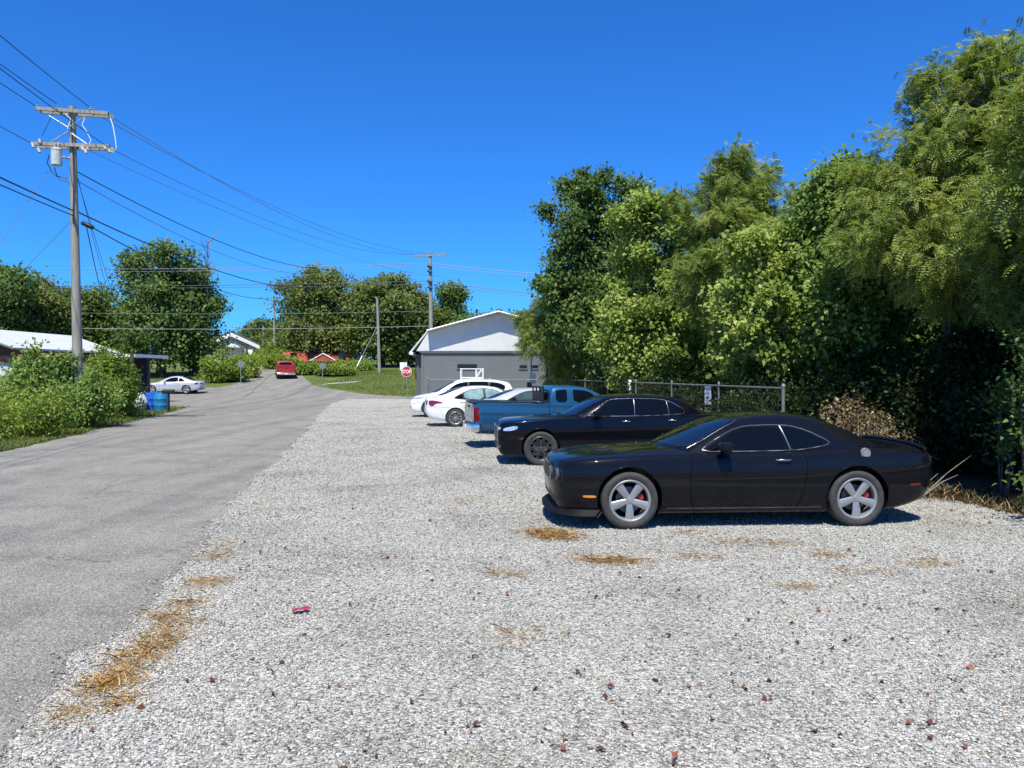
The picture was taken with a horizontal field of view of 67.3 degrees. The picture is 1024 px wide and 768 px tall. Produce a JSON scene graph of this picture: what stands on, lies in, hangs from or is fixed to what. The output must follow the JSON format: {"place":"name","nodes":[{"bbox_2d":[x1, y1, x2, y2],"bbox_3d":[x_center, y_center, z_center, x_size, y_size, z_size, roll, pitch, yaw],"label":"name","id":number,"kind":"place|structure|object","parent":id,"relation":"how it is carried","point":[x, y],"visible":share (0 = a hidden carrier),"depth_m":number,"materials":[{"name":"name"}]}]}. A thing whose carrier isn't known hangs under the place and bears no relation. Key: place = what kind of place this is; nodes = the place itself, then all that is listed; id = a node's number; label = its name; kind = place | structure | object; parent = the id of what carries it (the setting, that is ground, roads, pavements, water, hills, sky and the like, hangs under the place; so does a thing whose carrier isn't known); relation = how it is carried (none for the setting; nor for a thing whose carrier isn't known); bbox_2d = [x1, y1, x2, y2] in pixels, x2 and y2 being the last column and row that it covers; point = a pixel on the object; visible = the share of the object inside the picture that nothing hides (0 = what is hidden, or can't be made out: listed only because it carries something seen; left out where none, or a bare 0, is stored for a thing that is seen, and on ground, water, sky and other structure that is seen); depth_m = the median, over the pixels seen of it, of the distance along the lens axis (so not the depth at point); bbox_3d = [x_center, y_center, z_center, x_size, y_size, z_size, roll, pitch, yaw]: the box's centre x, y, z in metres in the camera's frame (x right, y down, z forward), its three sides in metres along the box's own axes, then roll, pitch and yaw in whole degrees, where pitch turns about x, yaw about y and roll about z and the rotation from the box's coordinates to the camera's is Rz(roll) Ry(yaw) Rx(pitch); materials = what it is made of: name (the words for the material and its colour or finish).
{"place":"outdoors","nodes":[
{"label":"outdoors","id":0,"kind":"place"},
{"bbox_2d":[0,408,325,767],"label":"road","id":1,"kind":"structure","parent":0,"point":[93,523],"depth_m":10.54,"materials":[{"name":"grey asphalt"}]},
{"bbox_2d":[216,366,324,387],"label":"road","id":2,"kind":"structure","parent":0,"point":[267,379],"depth_m":71.42,"materials":[{"name":"grey asphalt"}]},
{"bbox_2d":[273,361,296,377],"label":"pickup truck","id":3,"kind":"object","parent":2,"relation":"on","point":[285,367],"visible":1,"depth_m":74.78,"materials":[{"name":"red paint"}]},
{"bbox_2d":[156,388,412,407],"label":"cross street","id":4,"kind":"structure","parent":0,"point":[265,397],"depth_m":58.38,"materials":[{"name":"grey asphalt"}]},
{"bbox_2d":[150,376,205,392],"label":"two door coupe","id":5,"kind":"object","parent":4,"relation":"on","point":[184,384],"visible":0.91,"depth_m":61.63,"materials":[{"name":"silver metal"}]},
{"bbox_2d":[0,359,761,451],"bbox_3d":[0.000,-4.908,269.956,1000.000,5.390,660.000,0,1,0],"label":"ground","id":6,"kind":"structure","parent":0,"point":[315,380],"depth_m":70.62,"materials":[{"name":"green plant"}]},
{"bbox_2d":[0,259,63,333],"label":"broadleaf tree","id":7,"kind":"object","parent":6,"relation":"on","point":[12,284],"visible":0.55,"depth_m":66.80,"materials":[{"name":"green plant"}]},
{"bbox_2d":[0,336,88,404],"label":"tall bush","id":8,"kind":"object","parent":6,"relation":"on","point":[43,371],"visible":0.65,"depth_m":28.09,"materials":[{"name":"green plant"}]},
{"bbox_2d":[0,272,94,338],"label":"broadleaf tree","id":9,"kind":"object","parent":6,"relation":"on","point":[52,309],"visible":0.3,"depth_m":70.64,"materials":[{"name":"green plant"}]},
{"bbox_2d":[0,330,119,387],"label":"red house","id":10,"kind":"structure","parent":6,"relation":"on","point":[9,338],"depth_m":43.35,"materials":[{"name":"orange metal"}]},
{"bbox_2d":[0,372,132,439],"bbox_3d":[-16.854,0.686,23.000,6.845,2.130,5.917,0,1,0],"label":"viny hedge","id":11,"kind":"object","parent":6,"relation":"on","point":[23,422],"visible":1,"depth_m":23.84,"materials":[{"name":"green plant"}]},
{"bbox_2d":[36,275,109,344],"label":"broadleaf tree","id":12,"kind":"object","parent":6,"relation":"on","point":[87,331],"visible":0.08,"depth_m":77.34,"materials":[{"name":"green plant"}]},
{"bbox_2d":[30,104,116,422],"bbox_3d":[-16.323,-4.349,28.818,3.187,12.203,0.715,0,1,0],"label":"utility pole","id":13,"kind":"object","parent":6,"relation":"on","point":[72,146],"visible":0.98,"depth_m":28.79,"materials":[{"name":"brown wood"}]},
{"bbox_2d":[0,177,72,210],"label":"telephone cable","id":14,"kind":"object","parent":13,"relation":"attached to","point":[35,193],"visible":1,"depth_m":25.18,"materials":[{"name":"black rubber"}]},
{"bbox_2d":[94,228,273,298],"bbox_3d":[-23.187,-8.578,64.326,0.043,4.406,72.668,0,1,-12],"label":"telephone cable","id":15,"kind":"object","parent":13,"relation":"attached to","point":[167,267],"visible":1,"depth_m":39.13,"materials":[{"name":"black rubber"}]},
{"bbox_2d":[78,181,297,273],"bbox_3d":[-17.814,-9.022,51.416,0.029,2.454,44.994,0,1,-4],"label":"service cable","id":16,"kind":"object","parent":13,"relation":"attached to","point":[169,230],"visible":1,"depth_m":37.17,"materials":[{"name":"black rubber"}]},
{"bbox_2d":[79,212,313,287],"bbox_3d":[-18.029,-8.100,53.442,0.051,2.765,48.995,0,1,-4],"label":"telephone cable","id":17,"kind":"object","parent":13,"relation":"attached to","point":[179,256],"visible":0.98,"depth_m":38.45,"materials":[{"name":"black rubber"}]},
{"bbox_2d":[77,171,327,269],"bbox_3d":[-16.474,-9.066,49.415,0.040,2.024,40.904,0,1,0],"label":"service cable","id":18,"kind":"object","parent":13,"relation":"attached to","point":[183,225],"visible":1,"depth_m":37.29,"materials":[{"name":"black rubber"}]},
{"bbox_2d":[115,119,410,253],"bbox_3d":[-12.204,-11.099,51.928,0.024,2.467,46.164,0,1,7],"label":"power line","id":19,"kind":"object","parent":13,"relation":"attached to","point":[236,190],"visible":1,"depth_m":37.63,"materials":[{"name":"black metal"}]},
{"bbox_2d":[115,151,415,254],"bbox_3d":[-11.765,-10.650,51.936,0.024,3.365,46.280,0,1,8],"label":"power line","id":20,"kind":"object","parent":13,"relation":"attached to","point":[245,211],"visible":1,"depth_m":37.95,"materials":[{"name":"black metal"}]},
{"bbox_2d":[89,150,441,276],"bbox_3d":[-11.261,-9.329,51.956,0.018,1.515,46.777,0,1,12],"label":"power line","id":21,"kind":"object","parent":13,"relation":"attached to","point":[239,217],"visible":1,"depth_m":38.05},
{"bbox_2d":[103,118,433,253],"bbox_3d":[-11.538,-11.162,51.927,0.024,2.341,46.585,0,1,10],"label":"power line","id":22,"kind":"object","parent":13,"relation":"attached to","point":[248,194],"visible":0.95,"depth_m":39.67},
{"bbox_2d":[45,368,128,427],"bbox_3d":[-15.392,0.521,27.654,3.081,2.216,2.339,0,1,0],"label":"tall bush","id":23,"kind":"object","parent":6,"relation":"on","point":[103,395],"visible":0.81,"depth_m":27.41,"materials":[{"name":"green plant"}]},
{"bbox_2d":[0,405,190,450],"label":"grass","id":24,"kind":"structure","parent":6,"relation":"on","point":[147,415],"depth_m":25.32,"materials":[{"name":"green plant"}]},
{"bbox_2d":[62,281,131,352],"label":"broadleaf tree","id":25,"kind":"object","parent":6,"relation":"on","point":[110,318],"visible":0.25,"depth_m":78.94,"materials":[{"name":"green plant"}]},
{"bbox_2d":[64,373,151,416],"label":"viny hedge","id":26,"kind":"object","parent":6,"relation":"on","point":[128,408],"visible":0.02,"depth_m":34.53,"materials":[{"name":"green plant"}]},
{"bbox_2d":[83,339,147,416],"bbox_3d":[-17.737,-0.234,34.056,3.340,3.530,2.826,0,1,0],"label":"tall bush","id":27,"kind":"object","parent":6,"relation":"on","point":[105,362],"visible":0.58,"depth_m":33.66,"materials":[{"name":"green plant"}]},
{"bbox_2d":[89,354,167,391],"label":"carport","id":28,"kind":"object","parent":6,"relation":"on","point":[145,368],"visible":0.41,"depth_m":51.50,"materials":[{"name":"grey metal"}]},
{"bbox_2d":[145,392,153,409],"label":"plastic barrel","id":29,"kind":"object","parent":6,"relation":"on","point":[150,396],"visible":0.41,"depth_m":40.01,"materials":[{"name":"blue plastic"}]},
{"bbox_2d":[154,392,167,410],"bbox_3d":[-18.055,0.903,39.519,0.670,0.960,0.670,0,1,0],"label":"plastic barrel","id":30,"kind":"object","parent":6,"relation":"on","point":[160,401],"visible":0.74,"depth_m":39.25,"materials":[{"name":"blue plastic"}]},
{"bbox_2d":[92,234,233,376],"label":"broadleaf tree","id":31,"kind":"object","parent":6,"relation":"on","point":[149,310],"visible":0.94,"depth_m":75.93,"materials":[{"name":"green plant"}]},
{"bbox_2d":[163,277,244,374],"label":"broadleaf tree","id":32,"kind":"object","parent":6,"relation":"on","point":[193,352],"visible":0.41,"depth_m":78.39,"materials":[{"name":"green plant"}]},
{"bbox_2d":[197,231,218,356],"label":"dead tree","id":33,"kind":"object","parent":6,"relation":"on","point":[206,292],"visible":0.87,"depth_m":78.79,"materials":[{"name":"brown wood"}]},
{"bbox_2d":[190,344,259,381],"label":"shrub","id":34,"kind":"object","parent":6,"relation":"on","point":[221,370],"visible":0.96,"depth_m":71.25,"materials":[{"name":"green plant"}]},
{"bbox_2d":[209,331,259,362],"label":"white house","id":35,"kind":"structure","parent":6,"relation":"on","point":[241,340],"depth_m":111.63,"materials":[{"name":"white paint"}]},
{"bbox_2d":[229,353,260,377],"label":"shrub","id":36,"kind":"object","parent":6,"relation":"on","point":[253,365],"visible":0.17,"depth_m":75.69,"materials":[{"name":"green plant"}]},
{"bbox_2d":[234,312,280,350],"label":"broadleaf tree","id":37,"kind":"object","parent":6,"relation":"on","point":[252,329],"visible":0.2,"depth_m":133.65,"materials":[{"name":"green plant"}]},
{"bbox_2d":[241,341,287,365],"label":"shrub","id":38,"kind":"object","parent":6,"relation":"on","point":[270,349],"visible":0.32,"depth_m":103.02,"materials":[{"name":"green plant"}]},
{"bbox_2d":[255,323,295,351],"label":"broadleaf tree","id":39,"kind":"object","parent":6,"relation":"on","point":[267,335],"visible":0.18,"depth_m":123.15,"materials":[{"name":"green plant"}]},
{"bbox_2d":[258,351,304,368],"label":"shrub","id":40,"kind":"object","parent":6,"relation":"on","point":[269,361],"visible":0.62,"depth_m":93.04,"materials":[{"name":"green plant"}]},
{"bbox_2d":[150,369,414,395],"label":"grass","id":41,"kind":"structure","parent":6,"relation":"on","point":[383,377],"depth_m":72.63,"materials":[{"name":"green plant"}]},
{"bbox_2d":[264,274,317,351],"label":"broadleaf tree","id":42,"kind":"object","parent":6,"relation":"on","point":[285,290],"visible":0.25,"depth_m":106.23,"materials":[{"name":"green plant"}]},
{"bbox_2d":[294,358,326,374],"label":"shrub","id":43,"kind":"object","parent":6,"relation":"on","point":[309,367],"visible":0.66,"depth_m":78.93,"materials":[{"name":"green plant"}]},
{"bbox_2d":[270,260,368,359],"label":"broadleaf tree","id":44,"kind":"object","parent":6,"relation":"on","point":[321,307],"visible":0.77,"depth_m":100.38,"materials":[{"name":"green plant"}]},
{"bbox_2d":[283,352,358,363],"bbox_3d":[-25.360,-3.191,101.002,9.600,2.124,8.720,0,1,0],"label":"red roofed house","id":45,"kind":"structure","parent":6,"relation":"on","point":[322,356],"depth_m":98.40,"materials":[{"name":"metal"}]},
{"bbox_2d":[314,360,363,375],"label":"shrub","id":46,"kind":"object","parent":6,"relation":"on","point":[340,368],"visible":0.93,"depth_m":77.59,"materials":[{"name":"green plant"}]},
{"bbox_2d":[324,355,375,369],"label":"shrub","id":47,"kind":"object","parent":6,"relation":"on","point":[365,365],"visible":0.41,"depth_m":89.05,"materials":[{"name":"green plant"}]},
{"bbox_2d":[356,298,380,372],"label":"utility pole","id":48,"kind":"object","parent":6,"relation":"on","point":[378,341],"visible":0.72,"depth_m":83.80,"materials":[{"name":"grey wood"}]},
{"bbox_2d":[330,271,434,366],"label":"broadleaf tree","id":49,"kind":"object","parent":6,"relation":"on","point":[395,300],"visible":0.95,"depth_m":96.81,"materials":[{"name":"green plant"}]},
{"bbox_2d":[381,285,445,365],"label":"broadleaf tree","id":50,"kind":"object","parent":6,"relation":"on","point":[425,300],"visible":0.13,"depth_m":101.12,"materials":[{"name":"green plant"}]},
{"bbox_2d":[414,252,445,328],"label":"utility pole","id":51,"kind":"object","parent":6,"relation":"on","point":[429,270],"visible":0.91,"depth_m":74.70,"materials":[{"name":"brown wood"}]},
{"bbox_2d":[26,263,428,269],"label":"street cable","id":52,"kind":"object","parent":51,"relation":"attached to","point":[242,267],"visible":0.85,"depth_m":74.81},
{"bbox_2d":[68,326,418,328],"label":"street cable","id":53,"kind":"object","parent":51,"relation":"attached to","point":[284,328],"visible":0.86,"depth_m":73.64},
{"bbox_2d":[109,266,412,271],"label":"street cable","id":54,"kind":"object","parent":51,"relation":"attached to","point":[241,270],"visible":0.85,"depth_m":74.82,"materials":[{"name":"grey metal"}]},
{"bbox_2d":[170,281,416,285],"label":"street cable","id":55,"kind":"object","parent":51,"relation":"attached to","point":[287,284],"visible":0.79,"depth_m":74.84,"materials":[{"name":"black rubber"}]},
{"bbox_2d":[432,278,476,327],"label":"broadleaf tree","id":56,"kind":"object","parent":6,"relation":"on","point":[451,298],"visible":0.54,"depth_m":106.25,"materials":[{"name":"green plant"}]},
{"bbox_2d":[445,308,492,324],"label":"broadleaf tree","id":57,"kind":"object","parent":6,"relation":"on","point":[461,315],"visible":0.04,"depth_m":89.25,"materials":[{"name":"green plant"}]},
{"bbox_2d":[409,309,573,395],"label":"grey building","id":58,"kind":"structure","parent":0,"point":[486,342],"depth_m":44.97,"materials":[{"name":"grey metal"}]},
{"bbox_2d":[0,0,1023,358],"label":"sky","id":59,"kind":"structure","parent":0,"point":[421,126],"materials":[{"name":"blue"}]},
{"bbox_2d":[0,399,1023,767],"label":"gravel lot","id":60,"kind":"structure","parent":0,"point":[370,581],"depth_m":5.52,"materials":[{"name":"grey gravel"}]},
{"bbox_2d":[410,379,512,416],"bbox_3d":[-2.186,0.605,34.617,4.686,1.681,2.200,0,1,-4],"label":"compact suv","id":61,"kind":"object","parent":60,"relation":"on","point":[417,403],"visible":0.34,"depth_m":33.92,"materials":[{"name":"white paint"}]},
{"bbox_2d":[424,386,504,426],"bbox_3d":[-0.925,0.798,28.805,4.640,1.476,2.080,0,1,-9],"label":"compact sedan","id":62,"kind":"object","parent":60,"relation":"on","point":[448,406],"visible":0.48,"depth_m":27.85,"materials":[{"name":"white paint"}]},
{"bbox_2d":[460,368,483,378],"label":"pipe rack","id":63,"kind":"object","parent":60,"relation":"on","point":[476,374],"visible":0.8,"depth_m":40.98,"materials":[{"name":"white metal"}]},
{"bbox_2d":[427,377,565,392],"bbox_3d":[-0.700,0.611,36.129,6.606,1.850,0.105,0,1,1],"label":"chain link fence","id":64,"kind":"object","parent":60,"relation":"on","point":[428,387],"visible":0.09,"depth_m":36.10,"materials":[{"name":"metal"}]},
{"bbox_2d":[28,492,982,730],"bbox_3d":[-0.319,1.768,9.499,8.365,0.108,8.236,0,1,-22],"label":"straw","id":65,"kind":"object","parent":60,"relation":"on","point":[554,533],"visible":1,"depth_m":5.89,"materials":[{"name":"brown plant"}]},
{"bbox_2d":[484,387,538,401],"bbox_3d":[0.984,0.850,25.468,4.640,1.476,2.080,0,1,-9],"label":"compact sedan","id":66,"kind":"object","parent":60,"relation":"on","point":[524,393],"visible":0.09,"depth_m":24.68,"materials":[{"name":"white paint"}]},
{"bbox_2d":[463,385,599,435],"bbox_3d":[1.418,0.835,21.118,5.476,1.641,2.280,0,1,-11],"label":"pickup truck","id":67,"kind":"object","parent":60,"relation":"on","point":[483,415],"visible":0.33,"depth_m":20.13,"materials":[{"name":"blue paint"}]},
{"bbox_2d":[507,290,603,387],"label":"locust tree","id":68,"kind":"object","parent":60,"relation":"on","point":[559,364],"visible":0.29,"depth_m":36.14,"materials":[{"name":"green plant"}]},
{"bbox_2d":[89,456,1023,767],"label":"fallen leaves","id":69,"kind":"object","parent":60,"relation":"on","point":[675,754],"depth_m":5.02,"materials":[{"name":"brown plant"}]},
{"bbox_2d":[494,393,720,464],"bbox_3d":[2.157,0.965,17.305,5.054,1.501,2.260,0,1,-4],"label":"formal sedan","id":70,"kind":"object","parent":60,"relation":"on","point":[535,439],"visible":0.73,"depth_m":16.41,"materials":[{"name":"black paint"}]},
{"bbox_2d":[542,410,931,528],"bbox_3d":[2.956,1.097,10.683,5.084,1.443,2.240,0,1,-4],"label":"muscle coupe","id":71,"kind":"object","parent":60,"relation":"on","point":[758,461],"visible":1,"depth_m":9.82,"materials":[{"name":"black paint"}]},
{"bbox_2d":[926,443,1022,514],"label":"soil","id":72,"kind":"structure","parent":0,"point":[963,479],"depth_m":13.96,"materials":[{"name":"brown soil"}]},
{"bbox_2d":[523,161,666,390],"bbox_3d":[4.146,-4.125,34.891,6.448,11.464,6.356,-1,1,-43],"label":"broadleaf tree","id":73,"kind":"object","parent":72,"relation":"on","point":[578,252],"visible":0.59,"depth_m":33.80,"materials":[{"name":"green plant"}]},
{"bbox_2d":[584,373,631,394],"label":"shrub","id":74,"kind":"object","parent":72,"relation":"on","point":[602,391],"visible":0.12,"depth_m":31.33,"materials":[{"name":"green plant"}]},
{"bbox_2d":[606,362,680,397],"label":"shrub","id":75,"kind":"object","parent":72,"relation":"on","point":[652,379],"visible":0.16,"depth_m":27.03,"materials":[{"name":"green plant"}]},
{"bbox_2d":[583,180,715,393],"bbox_3d":[5.412,-3.004,28.818,5.383,9.415,4.616,0,1,20],"label":"maple tree","id":76,"kind":"object","parent":72,"relation":"on","point":[645,316],"visible":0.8,"depth_m":28.08,"materials":[{"name":"green plant"}]},
{"bbox_2d":[566,378,785,412],"bbox_3d":[4.275,0.761,26.515,0.103,1.850,19.414,0,1,-10],"label":"chain link fence","id":77,"kind":"object","parent":72,"relation":"on","point":[782,397],"visible":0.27,"depth_m":20.36,"materials":[{"name":"metal"}]},
{"bbox_2d":[653,362,734,410],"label":"shrub","id":78,"kind":"object","parent":72,"relation":"on","point":[679,379],"visible":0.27,"depth_m":23.50,"materials":[{"name":"green plant"}]},
{"bbox_2d":[640,239,764,409],"bbox_3d":[8.676,-2.797,33.491,7.388,8.853,6.872,0,1,0],"label":"broadleaf tree","id":79,"kind":"object","parent":72,"relation":"on","point":[706,372],"visible":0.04,"depth_m":32.00,"materials":[{"name":"green plant"}]},
{"bbox_2d":[656,131,818,394],"bbox_3d":[7.560,-2.882,23.824,6.202,9.329,5.085,0,1,0],"label":"locust tree","id":80,"kind":"object","parent":72,"relation":"on","point":[736,195],"visible":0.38,"depth_m":23.14,"materials":[{"name":"green plant"}]},
{"bbox_2d":[697,359,815,413],"bbox_3d":[6.443,0.498,20.144,3.722,2.516,3.879,0,1,14],"label":"shrub","id":81,"kind":"object","parent":72,"relation":"on","point":[752,396],"visible":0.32,"depth_m":20.06,"materials":[{"name":"green plant"}]},
{"bbox_2d":[688,213,843,410],"bbox_3d":[7.168,-1.422,21.351,4.647,6.481,4.433,0,1,0],"label":"maple tree","id":82,"kind":"object","parent":72,"relation":"on","point":[750,336],"visible":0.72,"depth_m":20.29,"materials":[{"name":"green plant"}]},
{"bbox_2d":[732,344,904,412],"bbox_3d":[10.285,-1.789,25.756,6.485,7.075,6.956,0,1,0],"label":"broadleaf tree","id":83,"kind":"object","parent":72,"relation":"on","point":[798,377],"visible":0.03,"depth_m":24.33,"materials":[{"name":"green plant"}]},
{"bbox_2d":[779,354,901,434],"bbox_3d":[7.989,0.544,18.195,3.490,2.484,3.294,0,1,0],"label":"shrub","id":84,"kind":"object","parent":72,"relation":"on","point":[812,400],"visible":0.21,"depth_m":18.00,"materials":[{"name":"green plant"}]},
{"bbox_2d":[761,133,930,410],"bbox_3d":[8.741,-2.139,19.632,4.333,7.971,3.881,0,1,0],"label":"poplar tree","id":85,"kind":"object","parent":72,"relation":"on","point":[867,311],"visible":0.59,"depth_m":19.08,"materials":[{"name":"green plant"}]},
{"bbox_2d":[790,318,935,434],"bbox_3d":[8.585,0.087,18.486,3.672,3.392,3.830,0,1,27],"label":"shrub","id":86,"kind":"object","parent":72,"relation":"on","point":[859,360],"visible":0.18,"depth_m":18.25,"materials":[{"name":"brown plant"}]},
{"bbox_2d":[810,388,937,458],"bbox_3d":[6.922,1.061,15.245,2.914,1.934,1.973,0,1,0],"label":"dry brush","id":87,"kind":"object","parent":72,"relation":"on","point":[862,425],"visible":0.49,"depth_m":15.25,"materials":[{"name":"brown plant"}]},
{"bbox_2d":[829,339,962,466],"bbox_3d":[8.794,0.412,16.746,3.438,2.785,2.910,0,1,0],"label":"shrub","id":88,"kind":"object","parent":72,"relation":"on","point":[904,368],"visible":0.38,"depth_m":16.45,"materials":[{"name":"green plant"}]},
{"bbox_2d":[815,17,1023,465],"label":"locust tree","id":89,"kind":"object","parent":72,"relation":"on","point":[934,142],"visible":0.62,"depth_m":15.71,"materials":[{"name":"green plant"}]},
{"bbox_2d":[854,175,996,382],"bbox_3d":[12.990,-2.641,23.984,7.264,8.845,7.220,0,1,0],"label":"broadleaf tree","id":90,"kind":"object","parent":72,"relation":"on","point":[927,332],"visible":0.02,"depth_m":22.58,"materials":[{"name":"green plant"}]},
{"bbox_2d":[868,317,1016,472],"bbox_3d":[9.358,0.188,16.127,3.715,3.259,3.652,0,1,0],"label":"shrub","id":91,"kind":"object","parent":72,"relation":"on","point":[938,352],"visible":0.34,"depth_m":15.69,"materials":[{"name":"green plant"}]},
{"bbox_2d":[890,320,1018,474],"bbox_3d":[9.391,0.195,15.335,3.051,3.256,2.870,0,1,0],"label":"shrub","id":92,"kind":"object","parent":72,"relation":"on","point":[957,426],"visible":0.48,"depth_m":15.11,"materials":[{"name":"green plant"}]},
{"bbox_2d":[918,476,1023,516],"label":"dry grass","id":93,"kind":"structure","parent":72,"relation":"on","point":[945,491],"depth_m":11.69,"materials":[{"name":"brown plant"}]},
{"bbox_2d":[938,350,1023,487],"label":"shrub","id":94,"kind":"object","parent":72,"relation":"on","point":[990,463],"visible":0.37,"depth_m":13.99,"materials":[{"name":"green plant"}]},
{"bbox_2d":[939,67,1023,337],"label":"locust tree","id":95,"kind":"object","parent":72,"relation":"on","point":[985,235],"visible":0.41,"depth_m":13.27,"materials":[{"name":"green plant"}]},
{"bbox_2d":[954,323,1022,477],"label":"shrub","id":96,"kind":"object","parent":72,"relation":"on","point":[1000,351],"visible":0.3,"depth_m":14.46,"materials":[{"name":"green plant"}]},
{"bbox_2d":[954,74,1023,283],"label":"locust tree","id":97,"kind":"object","parent":72,"relation":"on","point":[1015,191],"visible":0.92,"depth_m":11.48,"materials":[{"name":"green plant"}]},
{"bbox_2d":[960,166,1023,341],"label":"ash tree","id":98,"kind":"object","parent":72,"relation":"on","point":[1010,303],"visible":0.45,"depth_m":12.82,"materials":[{"name":"green plant"}]},
{"bbox_2d":[967,370,1023,495],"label":"vine","id":99,"kind":"object","parent":72,"relation":"on","point":[1004,448],"visible":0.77,"depth_m":12.39,"materials":[{"name":"green plant"}]},
{"bbox_2d":[992,462,1023,507],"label":"vine","id":100,"kind":"object","parent":72,"relation":"on","point":[1015,484],"visible":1,"depth_m":10.15,"materials":[{"name":"green plant"}]},
{"bbox_2d":[995,312,1023,510],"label":"vine","id":101,"kind":"object","parent":72,"relation":"on","point":[1020,429],"visible":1,"depth_m":11.01,"materials":[{"name":"green plant"}]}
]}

